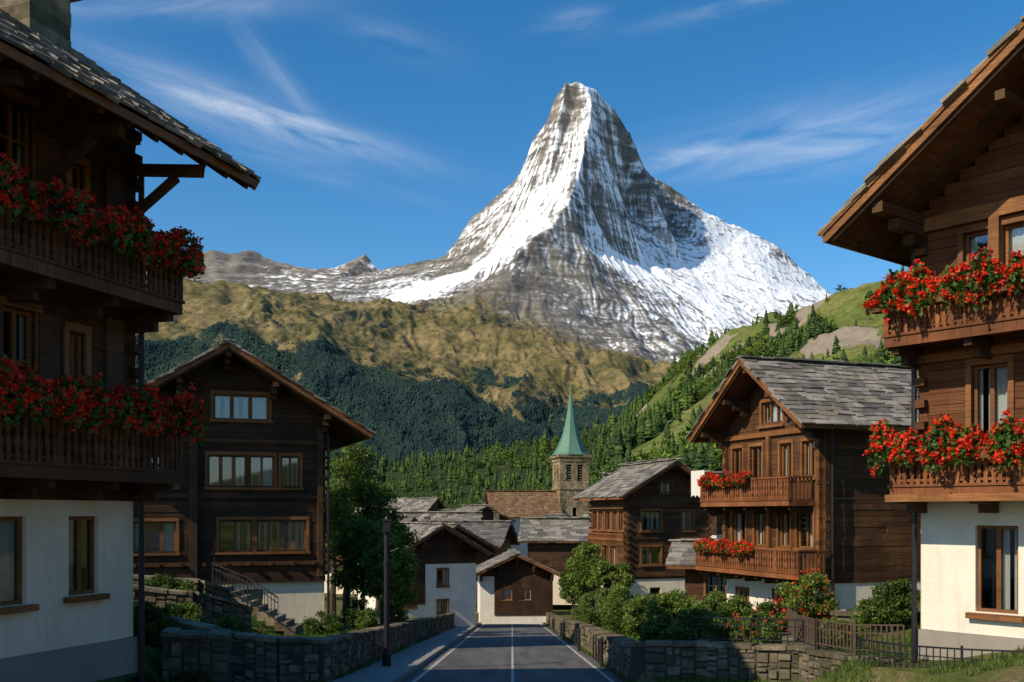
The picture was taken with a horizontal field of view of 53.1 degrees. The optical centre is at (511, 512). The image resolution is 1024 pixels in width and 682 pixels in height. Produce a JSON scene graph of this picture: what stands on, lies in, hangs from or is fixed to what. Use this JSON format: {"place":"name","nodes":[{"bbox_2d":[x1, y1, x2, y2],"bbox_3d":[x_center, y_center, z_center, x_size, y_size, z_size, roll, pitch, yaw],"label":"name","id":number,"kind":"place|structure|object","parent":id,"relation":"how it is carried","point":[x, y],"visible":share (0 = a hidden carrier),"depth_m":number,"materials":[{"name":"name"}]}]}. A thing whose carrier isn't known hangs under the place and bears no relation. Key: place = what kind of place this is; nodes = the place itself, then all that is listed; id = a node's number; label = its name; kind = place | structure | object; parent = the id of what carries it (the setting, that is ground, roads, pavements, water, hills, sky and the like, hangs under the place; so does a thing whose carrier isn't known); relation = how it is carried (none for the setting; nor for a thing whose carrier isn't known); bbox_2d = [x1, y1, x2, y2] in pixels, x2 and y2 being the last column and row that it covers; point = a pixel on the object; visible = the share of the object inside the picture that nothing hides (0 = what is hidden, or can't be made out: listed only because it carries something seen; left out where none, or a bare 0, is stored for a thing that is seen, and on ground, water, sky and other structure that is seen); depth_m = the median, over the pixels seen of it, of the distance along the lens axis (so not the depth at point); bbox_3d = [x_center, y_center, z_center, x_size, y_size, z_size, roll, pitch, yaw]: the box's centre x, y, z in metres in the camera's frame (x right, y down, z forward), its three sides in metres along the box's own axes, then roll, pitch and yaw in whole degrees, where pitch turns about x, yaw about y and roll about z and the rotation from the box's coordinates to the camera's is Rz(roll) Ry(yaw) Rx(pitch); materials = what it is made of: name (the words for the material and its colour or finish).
{"place":"outdoors","nodes":[
{"label":"outdoors","id":0,"kind":"place"},
{"bbox_2d":[332,622,479,681],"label":"sidewalk","id":1,"kind":"structure","parent":0,"point":[407,662],"depth_m":31.70,"materials":[{"name":"concrete"}]},
{"bbox_2d":[381,516,398,665],"bbox_3d":[-3.442,2.269,29.000,0.497,4.350,0.280,0,0,0],"label":"street lamp post","id":2,"kind":"object","parent":1,"relation":"on","point":[386,654],"visible":0.94,"depth_m":28.93,"materials":[{"name":"metal"}]},
{"bbox_2d":[135,82,831,465],"bbox_3d":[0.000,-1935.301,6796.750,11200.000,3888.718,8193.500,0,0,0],"label":"mountain range terrain","id":3,"kind":"structure","parent":0,"point":[595,252],"depth_m":7920.20,"materials":[{"name":"stone"}]},
{"bbox_2d":[135,295,648,468],"bbox_3d":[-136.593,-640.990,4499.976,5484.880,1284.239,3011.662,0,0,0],"label":"distant conifer forest","id":4,"kind":"object","parent":3,"relation":"on","point":[410,382],"visible":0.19,"depth_m":4677.48,"materials":[{"name":"plant"}]},
{"bbox_2d":[401,624,624,681],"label":"asphalt road","id":5,"kind":"structure","parent":0,"point":[541,653],"depth_m":33.60,"materials":[{"name":"asphalt"}]},
{"bbox_2d":[337,622,630,681],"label":"wall foot weeds","id":6,"kind":"object","parent":5,"relation":"on","point":[374,659],"depth_m":29.64,"materials":[{"name":"green plant"}]},
{"bbox_2d":[412,624,613,681],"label":"road markings","id":7,"kind":"object","parent":5,"relation":"on","point":[512,669],"visible":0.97,"depth_m":32.97,"materials":[{"name":"paint"}]},
{"bbox_2d":[70,0,1023,293],"label":"sky","id":8,"kind":"structure","parent":0,"point":[378,130],"materials":[{"name":"blue"}]},
{"bbox_2d":[93,593,1023,681],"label":"ground","id":9,"kind":"structure","parent":0,"point":[1014,673],"depth_m":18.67,"materials":[{"name":"green plant"}]},
{"bbox_2d":[0,0,260,681],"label":"wooden chalet with balconies","id":10,"kind":"object","parent":9,"relation":"on","point":[69,305],"visible":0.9,"depth_m":15.77,"materials":[{"name":"brown wood"}]},
{"bbox_2d":[0,152,205,281],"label":"red geranium planter","id":11,"kind":"object","parent":10,"relation":"attached to","point":[119,228],"visible":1,"depth_m":14.70,"materials":[{"name":"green plant"}]},
{"bbox_2d":[0,358,209,446],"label":"red geranium planter","id":12,"kind":"object","parent":10,"relation":"attached to","point":[75,402],"visible":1,"depth_m":14.77,"materials":[{"name":"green plant"}]},
{"bbox_2d":[0,41,259,614],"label":"window frames","id":13,"kind":"structure","parent":10,"relation":"in","point":[8,51],"depth_m":15.29,"materials":[{"name":"brown wood"}]},
{"bbox_2d":[133,600,181,644],"bbox_3d":[-7.890,2.492,22.405,1.333,1.274,1.253,0,0,0],"label":"garden bush","id":14,"kind":"object","parent":9,"relation":"on","point":[153,628],"visible":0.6,"depth_m":22.13,"materials":[{"name":"green plant"}]},
{"bbox_2d":[145,573,197,590],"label":"garden bush","id":15,"kind":"object","parent":9,"relation":"on","point":[160,580],"visible":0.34,"depth_m":29.41,"materials":[{"name":"green plant"}]},
{"bbox_2d":[165,600,202,620],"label":"garden bush","id":16,"kind":"object","parent":9,"relation":"on","point":[188,610],"visible":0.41,"depth_m":25.03,"materials":[{"name":"green plant"}]},
{"bbox_2d":[166,670,214,681],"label":"garden bush","id":17,"kind":"object","parent":9,"relation":"on","point":[191,676],"visible":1,"depth_m":20.33,"materials":[{"name":"green plant"}]},
{"bbox_2d":[133,589,250,627],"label":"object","id":18,"kind":"object","parent":9,"relation":"on","point":[196,601],"visible":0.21,"depth_m":27.00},
{"bbox_2d":[133,584,252,610],"bbox_3d":[-8.729,2.264,27.244,3.909,0.888,1.177,0,0,-34],"label":"coping","id":19,"kind":"object","parent":18,"relation":"on","point":[172,591],"visible":0.66,"depth_m":26.95,"materials":[{"name":"stone"}]},
{"bbox_2d":[133,590,252,632],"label":"stones","id":20,"kind":"object","parent":9,"relation":"on","point":[213,608],"visible":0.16,"depth_m":27.20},
{"bbox_2d":[161,636,230,681],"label":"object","id":21,"kind":"object","parent":9,"relation":"on","point":[228,652],"visible":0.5,"depth_m":21.00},
{"bbox_2d":[162,636,227,681],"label":"stones","id":22,"kind":"object","parent":21,"relation":"on","point":[190,648],"visible":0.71,"depth_m":20.96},
{"bbox_2d":[161,627,231,639],"bbox_3d":[-6.550,2.505,21.300,1.303,0.203,0.833,0,0,-9],"label":"coping","id":23,"kind":"object","parent":21,"relation":"on","point":[175,632],"visible":1,"depth_m":20.99,"materials":[{"name":"stone"}]},
{"bbox_2d":[198,614,246,631],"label":"garden bush","id":24,"kind":"object","parent":9,"relation":"on","point":[228,621],"visible":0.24,"depth_m":23.82,"materials":[{"name":"green plant"}]},
{"bbox_2d":[145,620,318,681],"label":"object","id":25,"kind":"object","parent":9,"relation":"on","point":[279,664],"visible":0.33,"depth_m":22.63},
{"bbox_2d":[145,624,318,681],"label":"stones","id":26,"kind":"object","parent":25,"relation":"on","point":[308,667],"visible":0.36,"depth_m":22.59,"materials":[{"name":"stone"}]},
{"bbox_2d":[154,615,318,642],"bbox_3d":[-6.374,2.545,22.904,4.160,0.702,0.886,0,0,3],"label":"coping","id":27,"kind":"object","parent":25,"relation":"on","point":[190,624],"visible":0.64,"depth_m":22.69,"materials":[{"name":"stone"}]},
{"bbox_2d":[136,616,359,638],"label":"grass","id":28,"kind":"structure","parent":9,"relation":"on","point":[258,624],"depth_m":33.06,"materials":[{"name":"green plant"}]},
{"bbox_2d":[133,338,375,624],"bbox_3d":[-11.670,-0.530,40.868,10.776,11.460,9.445,0,0,-20],"label":"dark timber chalet","id":29,"kind":"object","parent":9,"relation":"on","point":[249,498],"visible":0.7,"depth_m":38.17,"materials":[{"name":"brown wood"}]},
{"bbox_2d":[133,342,373,603],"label":"window frames","id":30,"kind":"structure","parent":29,"relation":"in","point":[247,460],"depth_m":38.02,"materials":[{"name":"brown wood"}]},
{"bbox_2d":[222,585,303,635],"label":"stone steps","id":31,"kind":"structure","parent":9,"relation":"on","point":[288,626],"depth_m":31.14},
{"bbox_2d":[212,561,278,620],"bbox_3d":[-8.017,2.345,30.921,2.675,1.710,0.193,0,0,29],"label":"iron railing","id":32,"kind":"object","parent":31,"relation":"on","point":[247,577],"visible":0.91,"depth_m":30.98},
{"bbox_2d":[302,610,345,636],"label":"garden bush","id":33,"kind":"object","parent":9,"relation":"on","point":[316,626],"visible":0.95,"depth_m":33.66,"materials":[{"name":"green plant"}]},
{"bbox_2d":[325,450,365,614],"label":"leafy tree","id":34,"kind":"object","parent":9,"relation":"on","point":[333,566],"visible":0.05,"depth_m":53.80,"materials":[{"name":"green plant"}]},
{"bbox_2d":[325,441,390,618],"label":"leafy tree","id":35,"kind":"object","parent":9,"relation":"on","point":[360,490],"visible":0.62,"depth_m":48.45,"materials":[{"name":"green plant"}]},
{"bbox_2d":[341,597,379,629],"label":"garden bush","id":36,"kind":"object","parent":9,"relation":"on","point":[350,618],"visible":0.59,"depth_m":39.75,"materials":[{"name":"green plant"}]},
{"bbox_2d":[326,516,397,609],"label":"leafy tree","id":37,"kind":"object","parent":9,"relation":"on","point":[363,535],"visible":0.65,"depth_m":43.50,"materials":[{"name":"green plant"}]},
{"bbox_2d":[354,607,379,629],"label":"garden bush","id":38,"kind":"object","parent":9,"relation":"on","point":[366,618],"visible":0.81,"depth_m":34.65,"materials":[{"name":"green plant"}]},
{"bbox_2d":[319,618,445,681],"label":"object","id":39,"kind":"object","parent":9,"relation":"on","point":[322,657],"visible":0.06,"depth_m":23.00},
{"bbox_2d":[318,613,454,643],"bbox_3d":[-4.350,5.778,56.500,0.540,5.844,66.988,0,0,0],"label":"coping","id":40,"kind":"object","parent":39,"relation":"on","point":[329,639],"visible":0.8,"depth_m":29.87,"materials":[{"name":"stone"}]},
{"bbox_2d":[325,615,453,681],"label":"stones","id":41,"kind":"object","parent":39,"relation":"attached to","point":[348,649],"visible":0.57,"depth_m":30.57,"materials":[{"name":"stone"}]},
{"bbox_2d":[353,483,422,625],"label":"leafy tree","id":42,"kind":"object","parent":9,"relation":"on","point":[408,539],"visible":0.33,"depth_m":49.04,"materials":[{"name":"green plant"}]},
{"bbox_2d":[359,536,421,623],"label":"leafy tree","id":43,"kind":"object","parent":9,"relation":"on","point":[404,566],"visible":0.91,"depth_m":41.52,"materials":[{"name":"green plant"}]},
{"bbox_2d":[358,561,475,626],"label":"walls","id":44,"kind":"structure","parent":9,"relation":"on","point":[460,592],"depth_m":73.22,"materials":[{"name":"white paint"}]},
{"bbox_2d":[407,531,477,604],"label":"walls","id":45,"kind":"structure","parent":44,"relation":"on","point":[439,550],"depth_m":72.45,"materials":[{"name":"brown wood"}]},
{"bbox_2d":[398,521,493,553],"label":"roof slabs","id":46,"kind":"structure","parent":45,"relation":"on","point":[425,528],"depth_m":72.86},
{"bbox_2d":[405,524,491,614],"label":"window frames","id":47,"kind":"structure","parent":44,"relation":"on","point":[458,535],"depth_m":72.50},
{"bbox_2d":[477,575,545,623],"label":"walls","id":48,"kind":"structure","parent":9,"relation":"on","point":[485,597],"depth_m":87.11,"materials":[{"name":"white paint"}]},
{"bbox_2d":[482,558,552,614],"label":"walls","id":49,"kind":"structure","parent":48,"relation":"on","point":[518,576],"depth_m":87.21,"materials":[{"name":"brown wood"}]},
{"bbox_2d":[476,554,559,600],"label":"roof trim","id":50,"kind":"structure","parent":49,"relation":"attached to","point":[524,558],"depth_m":86.41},
{"bbox_2d":[476,549,561,574],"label":"roof slabs","id":51,"kind":"structure","parent":49,"relation":"on","point":[481,567],"depth_m":89.20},
{"bbox_2d":[553,575,576,604],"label":"walls","id":52,"kind":"structure","parent":9,"relation":"on","point":[557,600],"depth_m":100.47,"materials":[{"name":"paint"}]},
{"bbox_2d":[527,543,590,572],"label":"walls","id":53,"kind":"structure","parent":52,"relation":"on","point":[554,556],"depth_m":100.49,"materials":[{"name":"brown wood"}]},
{"bbox_2d":[518,516,590,541],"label":"roof slabs","id":54,"kind":"structure","parent":53,"relation":"on","point":[544,529],"depth_m":101.82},
{"bbox_2d":[557,569,585,619],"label":"leafy tree","id":55,"kind":"object","parent":9,"relation":"on","point":[564,593],"visible":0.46,"depth_m":65.78,"materials":[{"name":"green plant"}]},
{"bbox_2d":[563,542,607,598],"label":"leafy tree","id":56,"kind":"object","parent":9,"relation":"on","point":[584,560],"visible":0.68,"depth_m":57.48,"materials":[{"name":"green plant"}]},
{"bbox_2d":[578,593,604,626],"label":"garden bush","id":57,"kind":"object","parent":9,"relation":"on","point":[590,616],"visible":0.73,"depth_m":46.76,"materials":[{"name":"green plant"}]},
{"bbox_2d":[546,614,644,677],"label":"stones","id":58,"kind":"object","parent":9,"relation":"on","point":[620,658],"visible":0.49,"depth_m":30.05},
{"bbox_2d":[557,625,644,681],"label":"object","id":59,"kind":"object","parent":9,"relation":"on","point":[636,662],"visible":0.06,"depth_m":24.20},
{"bbox_2d":[546,613,644,646],"bbox_3d":[3.050,5.952,57.100,0.724,5.784,65.792,0,0,0],"label":"coping","id":60,"kind":"object","parent":59,"relation":"on","point":[624,641],"visible":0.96,"depth_m":31.85,"materials":[{"name":"stone"}]},
{"bbox_2d":[586,560,634,602],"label":"leafy tree","id":61,"kind":"object","parent":9,"relation":"on","point":[601,570],"visible":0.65,"depth_m":51.61,"materials":[{"name":"green plant"}]},
{"bbox_2d":[594,584,641,630],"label":"garden bush","id":62,"kind":"object","parent":9,"relation":"on","point":[622,592],"visible":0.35,"depth_m":40.17,"materials":[{"name":"green plant"}]},
{"bbox_2d":[598,597,641,634],"bbox_3d":[3.850,3.758,35.999,1.586,1.642,1.281,0,0,0],"label":"garden bush","id":63,"kind":"object","parent":9,"relation":"on","point":[608,619],"visible":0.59,"depth_m":35.82,"materials":[{"name":"green plant"}]},
{"bbox_2d":[622,594,657,638],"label":"garden bush","id":64,"kind":"object","parent":9,"relation":"on","point":[635,607],"visible":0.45,"depth_m":31.62,"materials":[{"name":"green plant"}]},
{"bbox_2d":[572,457,719,612],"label":"timber chalet","id":65,"kind":"object","parent":9,"relation":"on","point":[643,512],"visible":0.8,"depth_m":60.87,"materials":[{"name":"brown wood"}]},
{"bbox_2d":[572,461,719,595],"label":"window frames","id":66,"kind":"structure","parent":65,"relation":"in","point":[614,540],"depth_m":61.10,"materials":[{"name":"brown wood"}]},
{"bbox_2d":[638,618,670,641],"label":"garden bush","id":67,"kind":"object","parent":9,"relation":"on","point":[657,632],"visible":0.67,"depth_m":25.54,"materials":[{"name":"green plant"}]},
{"bbox_2d":[643,588,690,639],"bbox_3d":[4.363,3.015,28.603,1.615,1.861,1.466,0,0,-39],"label":"garden bush","id":68,"kind":"object","parent":9,"relation":"on","point":[662,605],"visible":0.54,"depth_m":28.40,"materials":[{"name":"green plant"}]},
{"bbox_2d":[666,607,731,641],"bbox_3d":[4.638,2.995,25.387,1.610,1.345,0.988,0,0,8],"label":"garden bush","id":69,"kind":"object","parent":9,"relation":"on","point":[676,628],"visible":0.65,"depth_m":25.24,"materials":[{"name":"green plant"}]},
{"bbox_2d":[675,589,752,641],"bbox_3d":[5.346,2.894,27.005,2.084,1.822,1.621,0,0,0],"label":"garden bush","id":70,"kind":"object","parent":9,"relation":"on","point":[716,601],"visible":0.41,"depth_m":26.74,"materials":[{"name":"green plant"}]},
{"bbox_2d":[645,646,798,681],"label":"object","id":71,"kind":"object","parent":9,"relation":"on","point":[674,656],"visible":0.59,"depth_m":23.47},
{"bbox_2d":[645,640,795,649],"bbox_3d":[4.917,3.042,23.631,3.767,0.157,0.706,0,0,22],"label":"coping","id":72,"kind":"object","parent":71,"relation":"on","point":[717,644],"visible":0.93,"depth_m":23.62,"materials":[{"name":"stone"}]},
{"bbox_2d":[690,615,802,644],"bbox_3d":[5.339,2.770,23.440,2.582,0.860,0.066,0,0,26],"label":"iron railing","id":73,"kind":"object","parent":72,"relation":"on","point":[744,625],"visible":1,"depth_m":23.43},
{"bbox_2d":[645,646,799,681],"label":"stones","id":74,"kind":"object","parent":9,"relation":"on","point":[704,656],"visible":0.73,"depth_m":23.55,"materials":[{"name":"stone"}]},
{"bbox_2d":[725,607,781,643],"bbox_3d":[5.902,2.942,24.920,1.416,1.363,1.050,0,0,31],"label":"garden bush","id":75,"kind":"object","parent":9,"relation":"on","point":[748,612],"visible":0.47,"depth_m":24.73,"materials":[{"name":"green plant"}]},
{"bbox_2d":[752,596,786,633],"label":"garden bush","id":76,"kind":"object","parent":9,"relation":"on","point":[769,607],"visible":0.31,"depth_m":27.99,"materials":[{"name":"green plant"}]},
{"bbox_2d":[685,355,920,610],"bbox_3d":[13.914,-0.366,38.570,12.749,10.532,7.785,0,0,-20],"label":"timber chalet with balconies","id":77,"kind":"object","parent":9,"relation":"on","point":[792,434],"visible":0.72,"depth_m":35.26,"materials":[{"name":"brown wood"}]},
{"bbox_2d":[693,537,754,556],"bbox_3d":[7.732,1.236,37.385,0.830,0.689,3.926,0,0,-20],"label":"red geranium planter","id":78,"kind":"object","parent":77,"relation":"on","point":[736,548],"visible":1,"depth_m":37.15,"materials":[{"name":"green plant"}]},
{"bbox_2d":[697,470,754,489],"bbox_3d":[7.801,-1.221,37.535,0.840,0.740,3.338,0,0,-20],"label":"red geranium planter","id":79,"kind":"object","parent":77,"relation":"on","point":[711,479],"visible":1,"depth_m":37.20,"materials":[{"name":"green plant"}]},
{"bbox_2d":[688,359,918,603],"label":"wooden trim","id":80,"kind":"structure","parent":77,"relation":"in","point":[817,451],"depth_m":36.33,"materials":[{"name":"brown wood"}]},
{"bbox_2d":[774,567,839,630],"bbox_3d":[7.904,2.522,27.247,1.574,2.200,1.617,0,0,41],"label":"garden bush","id":81,"kind":"object","parent":9,"relation":"on","point":[799,601],"visible":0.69,"depth_m":26.95,"materials":[{"name":"green plant"}]},
{"bbox_2d":[800,651,855,678],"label":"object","id":82,"kind":"object","parent":9,"relation":"on","point":[826,662],"visible":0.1,"depth_m":21.69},
{"bbox_2d":[779,641,883,681],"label":"stones","id":83,"kind":"object","parent":82,"relation":"on","point":[805,657],"visible":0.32,"depth_m":21.80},
{"bbox_2d":[778,633,909,662],"bbox_3d":[6.840,2.933,22.541,1.182,0.305,6.191,0,0,-6],"label":"coping","id":84,"kind":"object","parent":82,"relation":"on","point":[809,648],"visible":0.67,"depth_m":21.54,"materials":[{"name":"stone"}]},
{"bbox_2d":[787,606,904,655],"bbox_3d":[6.845,2.643,22.526,0.771,1.015,5.996,0,0,-6],"label":"picket fence","id":85,"kind":"object","parent":82,"relation":"on","point":[812,628],"visible":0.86,"depth_m":21.22,"materials":[{"name":"brown wood"}]},
{"bbox_2d":[821,617,852,645],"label":"garden bush","id":86,"kind":"object","parent":9,"relation":"on","point":[836,620],"visible":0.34,"depth_m":24.03,"materials":[{"name":"green plant"}]},
{"bbox_2d":[850,596,880,634],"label":"garden bush","id":87,"kind":"object","parent":9,"relation":"on","point":[867,608],"visible":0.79,"depth_m":25.13,"materials":[{"name":"green plant"}]},
{"bbox_2d":[870,578,920,630],"bbox_3d":[9.368,2.348,25.008,1.209,1.534,1.226,0,0,45],"label":"garden bush","id":88,"kind":"object","parent":9,"relation":"on","point":[891,602],"visible":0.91,"depth_m":24.79,"materials":[{"name":"green plant"}]},
{"bbox_2d":[816,15,1023,662],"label":"wooden chalet with balconies","id":89,"kind":"object","parent":9,"relation":"on","point":[939,189],"visible":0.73,"depth_m":18.08,"materials":[{"name":"brown wood"}]},
{"bbox_2d":[820,20,1023,622],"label":"trim","id":90,"kind":"structure","parent":89,"relation":"in","point":[993,212],"depth_m":17.86,"materials":[{"name":"brown wood"}]},
{"bbox_2d":[861,246,1023,324],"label":"red geranium planter","id":91,"kind":"object","parent":89,"relation":"attached to","point":[970,282],"visible":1,"depth_m":17.24,"materials":[{"name":"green plant"}]},
{"bbox_2d":[862,407,1023,476],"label":"red geranium planter","id":92,"kind":"object","parent":89,"relation":"attached to","point":[956,444],"visible":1,"depth_m":17.31,"materials":[{"name":"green plant"}]},
{"bbox_2d":[858,636,1023,667],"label":"iron railing","id":93,"kind":"object","parent":9,"relation":"on","point":[961,648],"visible":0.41,"depth_m":18.31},
{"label":"lower walls","id":94,"kind":"object","parent":9,"relation":"on","visible":0},
{"bbox_2d":[488,534,510,559],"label":"walls","id":95,"kind":"structure","parent":94,"relation":"on","point":[506,546],"depth_m":108.25,"materials":[{"name":"brown wood"}]},
{"bbox_2d":[497,528,517,546],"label":"roof boards","id":96,"kind":"object","parent":95,"relation":"on","point":[511,537],"visible":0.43,"depth_m":110.82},
{"bbox_2d":[417,520,517,545],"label":"roof slabs","id":97,"kind":"structure","parent":96,"relation":"on","point":[493,532],"depth_m":106.96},
{"bbox_2d":[325,270,910,534],"bbox_3d":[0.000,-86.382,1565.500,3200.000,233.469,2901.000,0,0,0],"label":"hillside terrain","id":98,"kind":"structure","parent":0,"point":[844,309],"depth_m":542.77,"materials":[{"name":"plant"}]},
{"bbox_2d":[484,383,591,556],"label":"church with spire","id":99,"kind":"structure","parent":98,"relation":"on","point":[570,456],"depth_m":147.81,"materials":[{"name":"stone"}]},
{"bbox_2d":[325,285,896,508],"bbox_3d":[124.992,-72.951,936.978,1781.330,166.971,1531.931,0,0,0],"label":"hillside broadleaf trees","id":100,"kind":"object","parent":98,"relation":"on","point":[758,350],"visible":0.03,"depth_m":533.84,"materials":[{"name":"plant"}]},
{"bbox_2d":[326,265,904,507],"bbox_3d":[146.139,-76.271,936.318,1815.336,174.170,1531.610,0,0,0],"label":"hillside conifer forest","id":101,"kind":"object","parent":98,"relation":"on","point":[612,433],"visible":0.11,"depth_m":503.81,"materials":[{"name":"plant"}]},
{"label":"lower walls","id":102,"kind":"object","parent":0,"visible":0},
{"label":"walls","id":103,"kind":"object","parent":102,"relation":"on","visible":0},
{"bbox_2d":[390,511,483,520],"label":"roof slabs","id":104,"kind":"structure","parent":103,"relation":"on","point":[455,515],"depth_m":131.18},
{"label":"lower walls","id":105,"kind":"object","parent":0,"visible":0},
{"bbox_2d":[685,569,707,600],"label":"walls","id":106,"kind":"structure","parent":105,"relation":"on","point":[694,582],"depth_m":50.31,"materials":[{"name":"brown wood"}]},
{"bbox_2d":[665,538,722,565],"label":"roof slabs","id":107,"kind":"structure","parent":106,"relation":"on","point":[681,551],"depth_m":50.98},
{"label":"lower walls","id":108,"kind":"object","parent":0,"visible":0},
{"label":"walls","id":109,"kind":"object","parent":108,"relation":"on","visible":0},
{"bbox_2d":[384,497,446,511],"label":"roof slabs","id":110,"kind":"structure","parent":109,"relation":"on","point":[423,504],"depth_m":159.21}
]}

